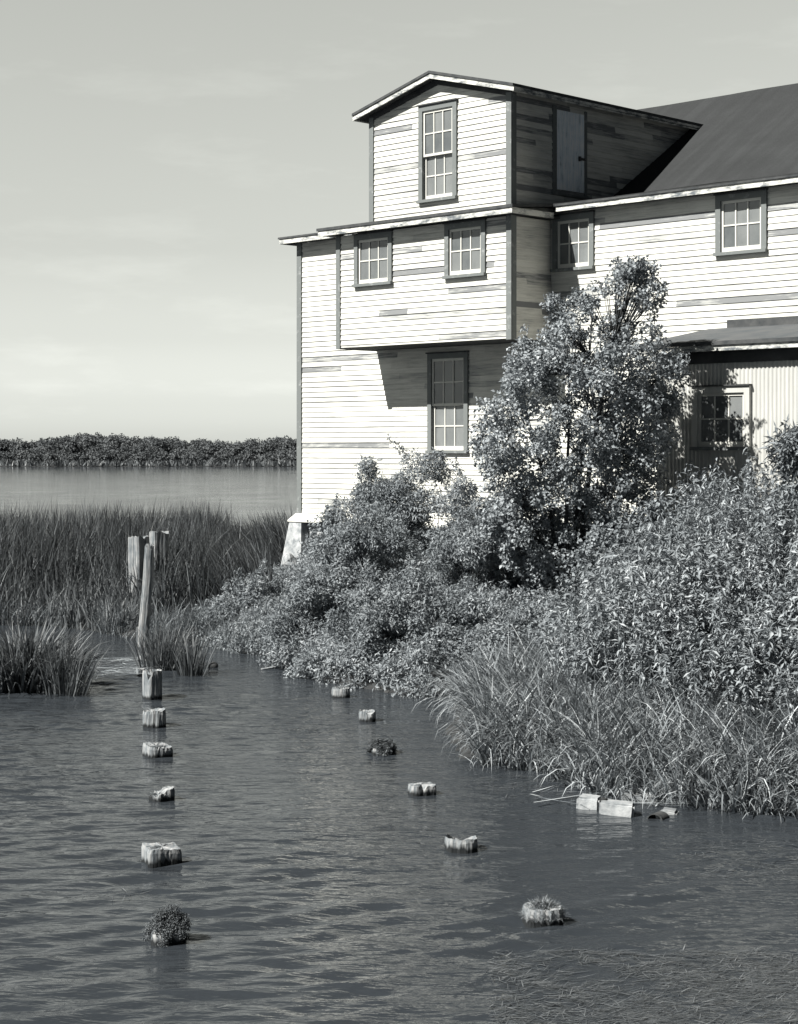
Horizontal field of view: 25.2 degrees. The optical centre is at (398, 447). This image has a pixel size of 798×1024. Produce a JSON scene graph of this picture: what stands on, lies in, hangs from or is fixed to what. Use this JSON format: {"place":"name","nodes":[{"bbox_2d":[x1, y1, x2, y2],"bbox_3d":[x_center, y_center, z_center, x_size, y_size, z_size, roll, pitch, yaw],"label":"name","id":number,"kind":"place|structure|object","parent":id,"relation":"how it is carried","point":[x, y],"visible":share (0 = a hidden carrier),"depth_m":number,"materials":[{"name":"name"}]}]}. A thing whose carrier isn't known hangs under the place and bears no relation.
{"place":"outdoors","nodes":[
{"label":"outdoors","id":0,"kind":"place"},
{"bbox_2d":[208,662,217,667],"bbox_3d":[-2.707,3.180,26.000,0.149,0.129,0.104,0,0,0],"label":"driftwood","id":1,"kind":"object","parent":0,"point":[214,664],"visible":0.79,"depth_m":25.96,"materials":[{"name":"grey wood"}]},
{"bbox_2d":[0,466,797,1023],"bbox_3d":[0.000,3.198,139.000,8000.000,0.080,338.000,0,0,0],"label":"water","id":2,"kind":"structure","parent":0,"point":[320,874],"depth_m":13.74,"materials":[{"name":"grey liquid"}]},
{"bbox_2d":[0,614,122,693],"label":"reed clump","id":3,"kind":"object","parent":2,"relation":"in","point":[18,672],"visible":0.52,"depth_m":23.40,"materials":[{"name":"grey plant"}]},
{"bbox_2d":[20,626,110,697],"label":"reed clump","id":4,"kind":"object","parent":2,"relation":"in","point":[73,683],"visible":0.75,"depth_m":23.12,"materials":[{"name":"plant"}]},
{"bbox_2d":[136,668,144,676],"bbox_3d":[-3.631,3.400,25.093,0.120,0.601,0.123,0,0,-22],"label":"wooden stub","id":5,"kind":"object","parent":2,"relation":"in","point":[139,670],"visible":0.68,"depth_m":25.04,"materials":[{"name":"grey wood"}]},
{"bbox_2d":[142,669,161,699],"bbox_3d":[-3.144,3.267,22.807,0.230,0.866,0.233,0,0,-36],"label":"wooden pile","id":6,"kind":"object","parent":2,"relation":"in","point":[151,684],"visible":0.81,"depth_m":22.72,"materials":[{"name":"grey wood"}]},
{"bbox_2d":[143,708,165,727],"bbox_3d":[-2.811,3.351,20.519,0.274,0.698,0.287,0,0,0],"label":"wooden pile","id":7,"kind":"object","parent":2,"relation":"in","point":[154,718],"visible":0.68,"depth_m":20.40,"materials":[{"name":"grey wood"}]},
{"bbox_2d":[142,742,172,757],"bbox_3d":[-2.506,3.375,18.554,0.292,0.651,0.302,0,0,-26],"label":"wooden pile","id":8,"kind":"object","parent":2,"relation":"in","point":[155,750],"visible":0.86,"depth_m":18.45,"materials":[{"name":"grey wood"}]},
{"bbox_2d":[141,842,181,867],"bbox_3d":[-1.831,3.377,13.788,0.297,0.646,0.234,0,0,-26],"label":"wooden pile","id":9,"kind":"object","parent":2,"relation":"in","point":[156,855],"visible":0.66,"depth_m":13.71,"materials":[{"name":"grey wood"}]},
{"bbox_2d":[149,786,174,801],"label":"wooden pile","id":10,"kind":"object","parent":2,"relation":"in","point":[165,794],"visible":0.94,"depth_m":16.18,"materials":[{"name":"grey wood"}]},
{"bbox_2d":[122,620,209,670],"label":"reed clump","id":11,"kind":"object","parent":2,"relation":"in","point":[157,655],"visible":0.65,"depth_m":25.80,"materials":[{"name":"plant"}]},
{"bbox_2d":[0,582,332,681],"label":"shore sedge","id":12,"kind":"object","parent":2,"relation":"on","point":[158,619],"visible":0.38,"depth_m":29.62,"materials":[{"name":"grey plant"}]},
{"bbox_2d":[142,904,191,947],"bbox_3d":[-1.509,3.325,11.559,0.319,0.749,0.356,0,0,0],"label":"wooden pile","id":13,"kind":"object","parent":2,"relation":"in","point":[165,927],"visible":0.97,"depth_m":11.51,"materials":[{"name":"grey plant"}]},
{"bbox_2d":[161,626,217,677],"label":"reed clump","id":14,"kind":"object","parent":2,"relation":"in","point":[193,666],"visible":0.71,"depth_m":25.07,"materials":[{"name":"plant"}]},
{"bbox_2d":[261,665,288,669],"bbox_3d":[-1.711,3.180,25.890,0.600,0.040,0.060,-6,8,-25],"label":"branch end","id":15,"kind":"object","parent":2,"relation":"in","point":[275,667],"visible":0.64,"depth_m":25.83,"materials":[{"name":"grey wood"}]},
{"bbox_2d":[331,684,349,697],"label":"wooden pile","id":16,"kind":"object","parent":2,"relation":"in","point":[340,691],"visible":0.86,"depth_m":22.80,"materials":[{"name":"grey wood"}]},
{"bbox_2d":[359,709,375,721],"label":"wooden pile","id":17,"kind":"object","parent":2,"relation":"in","point":[367,715],"visible":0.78,"depth_m":20.86,"materials":[{"name":"grey wood"}]},
{"bbox_2d":[365,738,396,755],"bbox_3d":[-0.188,3.368,18.672,0.346,0.664,0.401,0,0,0],"label":"wooden pile","id":18,"kind":"object","parent":2,"relation":"in","point":[380,747],"visible":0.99,"depth_m":18.62,"materials":[{"name":"grey plant"}]},
{"bbox_2d":[95,657,710,805],"bbox_3d":[-1.008,3.154,21.262,1.954,0.081,13.344,0,0,-32],"label":"floating straw","id":19,"kind":"object","parent":2,"relation":"on","point":[123,660],"visible":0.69,"depth_m":25.05,"materials":[{"name":"grey plant"}]},
{"bbox_2d":[408,782,435,796],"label":"wooden pile","id":20,"kind":"object","parent":2,"relation":"in","point":[422,789],"visible":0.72,"depth_m":16.44,"materials":[{"name":"grey wood"}]},
{"bbox_2d":[81,773,797,1023],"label":"water weed","id":21,"kind":"object","parent":2,"relation":"on","point":[647,1007],"visible":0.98,"depth_m":10.56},
{"bbox_2d":[445,834,477,853],"bbox_3d":[0.498,3.399,14.252,0.272,0.603,0.282,0,0,0],"label":"wooden pile","id":22,"kind":"object","parent":2,"relation":"in","point":[464,846],"visible":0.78,"depth_m":14.14,"materials":[{"name":"grey wood"}]},
{"bbox_2d":[517,896,567,927],"bbox_3d":[0.971,3.360,12.050,0.371,0.680,0.375,0,0,-38],"label":"wooden pile","id":23,"kind":"object","parent":2,"relation":"in","point":[541,913],"visible":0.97,"depth_m":11.96,"materials":[{"name":"grey wood"}]},
{"bbox_2d":[647,811,669,819],"bbox_3d":[2.243,3.184,15.439,0.150,0.056,0.140,0,0,35],"label":"pipe","id":24,"kind":"object","parent":2,"relation":"on","point":[662,815],"visible":1,"depth_m":15.41,"materials":[{"name":"grey metal"}]},
{"bbox_2d":[0,0,797,445],"label":"sky","id":25,"kind":"structure","parent":0,"point":[156,156],"materials":[{"name":"grey"}]},
{"bbox_2d":[1,463,797,813],"bbox_3d":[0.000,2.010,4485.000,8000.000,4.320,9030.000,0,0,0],"label":"ground","id":26,"kind":"structure","parent":0,"point":[467,751],"depth_m":23.60,"materials":[{"name":"soil"}]},
{"bbox_2d":[128,535,148,602],"bbox_3d":[-4.580,2.527,31.598,0.342,1.946,0.332,0,0,39],"label":"timber post","id":27,"kind":"object","parent":26,"relation":"on","point":[136,547],"visible":0.33,"depth_m":31.47,"materials":[{"name":"grey wood"}]},
{"bbox_2d":[138,543,153,646],"bbox_3d":[-4.079,2.557,28.699,0.281,2.086,0.166,0,0,0],"label":"timber post","id":28,"kind":"object","parent":26,"relation":"on","point":[146,599],"visible":0.76,"depth_m":28.63,"materials":[{"name":"grey wood"}]},
{"bbox_2d":[0,494,292,634],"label":"reed bed","id":29,"kind":"object","parent":26,"relation":"on","point":[206,556],"visible":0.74,"depth_m":33.05,"materials":[{"name":"plant"}]},
{"bbox_2d":[0,432,296,463],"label":"wood","id":30,"kind":"object","parent":26,"relation":"on","point":[87,446],"visible":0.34,"depth_m":310.55,"materials":[{"name":"grey plant"}]},
{"bbox_2d":[0,459,296,465],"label":"reeds","id":31,"kind":"object","parent":26,"relation":"on","point":[149,463],"visible":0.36,"depth_m":302.10,"materials":[{"name":"plant"}]},
{"bbox_2d":[149,531,168,580],"bbox_3d":[-4.319,2.498,32.200,0.350,2.004,0.326,0,0,-24],"label":"timber post","id":32,"kind":"object","parent":26,"relation":"on","point":[155,538],"visible":0.27,"depth_m":32.06,"materials":[{"name":"grey wood"}]},
{"bbox_2d":[204,560,286,620],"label":"shrub","id":33,"kind":"object","parent":26,"relation":"on","point":[240,592],"visible":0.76,"depth_m":30.09,"materials":[{"name":"grey plant"}]},
{"bbox_2d":[281,553,296,569],"bbox_3d":[-1.990,2.236,33.000,0.375,0.585,0.398,0,0,0],"label":"boulder","id":34,"kind":"object","parent":26,"relation":"on","point":[287,557],"visible":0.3,"depth_m":32.88,"materials":[{"name":"stone"}]},
{"bbox_2d":[256,567,350,669],"bbox_3d":[-1.340,2.567,26.402,1.599,1.643,1.857,0,0,0],"label":"shrub","id":35,"kind":"object","parent":26,"relation":"on","point":[290,619],"visible":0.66,"depth_m":26.09,"materials":[{"name":"grey plant"}]},
{"bbox_2d":[305,493,347,550],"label":"shrub","id":36,"kind":"object","parent":26,"relation":"on","point":[327,519],"visible":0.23,"depth_m":32.12,"materials":[{"name":"grey plant"}]},
{"bbox_2d":[319,455,392,571],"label":"shrub","id":37,"kind":"object","parent":26,"relation":"on","point":[361,491],"visible":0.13,"depth_m":30.14,"materials":[{"name":"grey plant"}]},
{"bbox_2d":[306,500,436,625],"bbox_3d":[-0.319,1.936,27.163,2.282,2.334,2.386,0,0,0],"label":"shrub","id":38,"kind":"object","parent":26,"relation":"on","point":[354,541],"visible":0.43,"depth_m":26.88,"materials":[{"name":"grey plant"}]},
{"bbox_2d":[187,513,589,698],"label":"undergrowth","id":39,"kind":"object","parent":26,"relation":"on","point":[387,663],"visible":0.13,"depth_m":24.71,"materials":[{"name":"grey plant"}]},
{"bbox_2d":[349,434,440,581],"bbox_3d":[0.041,1.258,29.349,1.785,3.013,1.755,0,0,0],"label":"shrub","id":40,"kind":"object","parent":26,"relation":"on","point":[386,489],"visible":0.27,"depth_m":29.14,"materials":[{"name":"grey plant"}]},
{"bbox_2d":[317,552,480,676],"bbox_3d":[0.080,2.368,24.603,2.431,1.881,2.037,0,0,0],"label":"shrub","id":41,"kind":"object","parent":26,"relation":"on","point":[376,614],"visible":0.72,"depth_m":24.28,"materials":[{"name":"grey plant"}]},
{"bbox_2d":[387,447,482,569],"bbox_3d":[0.570,1.386,29.246,2.042,2.813,2.130,0,0,0],"label":"shrub","id":42,"kind":"object","parent":26,"relation":"on","point":[439,474],"visible":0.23,"depth_m":29.03,"materials":[{"name":"grey plant"}]},
{"bbox_2d":[421,456,528,603],"bbox_3d":[1.113,1.505,26.220,1.720,2.771,2.104,0,0,0],"label":"shrub","id":43,"kind":"object","parent":26,"relation":"on","point":[472,546],"visible":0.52,"depth_m":25.96,"materials":[{"name":"grey plant"}]},
{"bbox_2d":[435,574,542,673],"bbox_3d":[1.346,2.481,24.163,1.970,1.483,1.939,0,0,35],"label":"shrub","id":44,"kind":"object","parent":26,"relation":"on","point":[491,631],"visible":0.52,"depth_m":23.75,"materials":[{"name":"grey plant"}]},
{"bbox_2d":[278,71,797,567],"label":"mill building","id":45,"kind":"structure","parent":26,"relation":"on","point":[500,211],"depth_m":30.62,"materials":[{"name":"white paint"}]},
{"bbox_2d":[352,229,392,287],"bbox_3d":[-0.466,-3.382,32.011,1.000,0.964,0.115,0,0,45],"label":"window","id":46,"kind":"structure","parent":45,"relation":"in","point":[373,256],"depth_m":32.03,"materials":[{"name":"grey paint"}]},
{"bbox_2d":[416,98,458,203],"bbox_3d":[0.678,-5.117,30.885,0.940,1.714,0.142,0,0,45],"label":"window","id":47,"kind":"structure","parent":45,"relation":"in","point":[437,121],"depth_m":30.93,"materials":[{"name":"grey paint"}]},
{"bbox_2d":[425,351,468,452],"bbox_3d":[0.885,-0.812,32.135,1.025,1.824,0.142,0,0,45],"label":"window","id":48,"kind":"structure","parent":45,"relation":"in","point":[447,372],"depth_m":32.17,"materials":[{"name":"grey paint"}]},
{"bbox_2d":[442,218,486,278],"bbox_3d":[1.123,-3.382,30.421,0.115,0.964,0.975,0,0,-45],"label":"window","id":49,"kind":"structure","parent":45,"relation":"in","point":[465,240],"depth_m":30.44,"materials":[{"name":"grey paint"}]},
{"bbox_2d":[551,105,588,198],"bbox_3d":[2.953,-5.080,30.777,0.973,1.520,0.070,0,0,-45],"label":"door","id":50,"kind":"structure","parent":45,"relation":"in","point":[569,129],"depth_m":30.76,"materials":[{"name":"grey wood"}]},
{"bbox_2d":[550,210,594,271],"bbox_3d":[2.931,-3.467,30.070,0.115,0.974,0.920,0,0,-45],"label":"window","id":51,"kind":"structure","parent":45,"relation":"in","point":[573,237],"depth_m":30.08,"materials":[{"name":"grey paint"}]},
{"bbox_2d":[690,384,751,449],"bbox_3d":[4.680,-0.437,25.971,1.030,0.954,0.115,0,0,45],"label":"window","id":52,"kind":"structure","parent":45,"relation":"in","point":[721,414],"depth_m":25.98,"materials":[{"name":"wood"}]},
{"bbox_2d":[713,188,767,256],"bbox_3d":[5.304,-3.487,27.697,0.970,0.974,0.115,0,0,45],"label":"window","id":53,"kind":"structure","parent":45,"relation":"in","point":[741,218],"depth_m":27.72,"materials":[{"name":"grey paint"}]},
{"bbox_2d":[465,254,694,592],"bbox_3d":[2.601,0.032,25.523,3.283,5.627,2.757,0,0,0],"label":"tree","id":54,"kind":"object","parent":26,"relation":"on","point":[654,403],"visible":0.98,"depth_m":25.09,"materials":[{"name":"grey plant"}]},
{"bbox_2d":[576,793,600,809],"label":"concrete block","id":55,"kind":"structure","parent":26,"relation":"on","point":[589,801],"depth_m":15.81,"materials":[{"name":"grey concrete"}]},
{"bbox_2d":[410,622,797,819],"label":"bank grass","id":56,"kind":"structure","parent":26,"relation":"on","point":[526,712],"depth_m":17.15,"materials":[{"name":"plant"}]},
{"bbox_2d":[551,474,673,597],"bbox_3d":[3.101,1.557,24.813,1.791,2.411,1.411,0,0,-21],"label":"shrub","id":57,"kind":"object","parent":26,"relation":"on","point":[604,533],"visible":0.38,"depth_m":24.63,"materials":[{"name":"grey plant"}]},
{"bbox_2d":[599,799,634,817],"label":"concrete block","id":58,"kind":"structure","parent":26,"relation":"on","point":[612,807],"depth_m":15.52,"materials":[{"name":"white concrete"}]},
{"bbox_2d":[620,790,662,803],"bbox_3d":[2.214,3.324,16.267,0.372,0.367,0.377,4,1,14],"label":"flat stone","id":59,"kind":"object","parent":26,"relation":"on","point":[635,799],"visible":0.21,"depth_m":16.12,"materials":[{"name":"grey stone"}]},
{"bbox_2d":[522,447,797,732],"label":"shrub","id":60,"kind":"object","parent":26,"relation":"on","point":[711,585],"visible":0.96,"depth_m":19.55,"materials":[{"name":"grey plant"}]},
{"bbox_2d":[660,807,678,814],"bbox_3d":[2.358,3.329,15.664,0.179,0.340,0.188,3,1,20],"label":"plank","id":61,"kind":"object","parent":26,"relation":"on","point":[670,811],"visible":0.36,"depth_m":15.61,"materials":[{"name":"grey wood"}]},
{"bbox_2d":[756,414,797,525],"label":"shrub","id":62,"kind":"object","parent":26,"relation":"on","point":[787,452],"visible":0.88,"depth_m":22.74,"materials":[{"name":"grey plant"}]}
]}

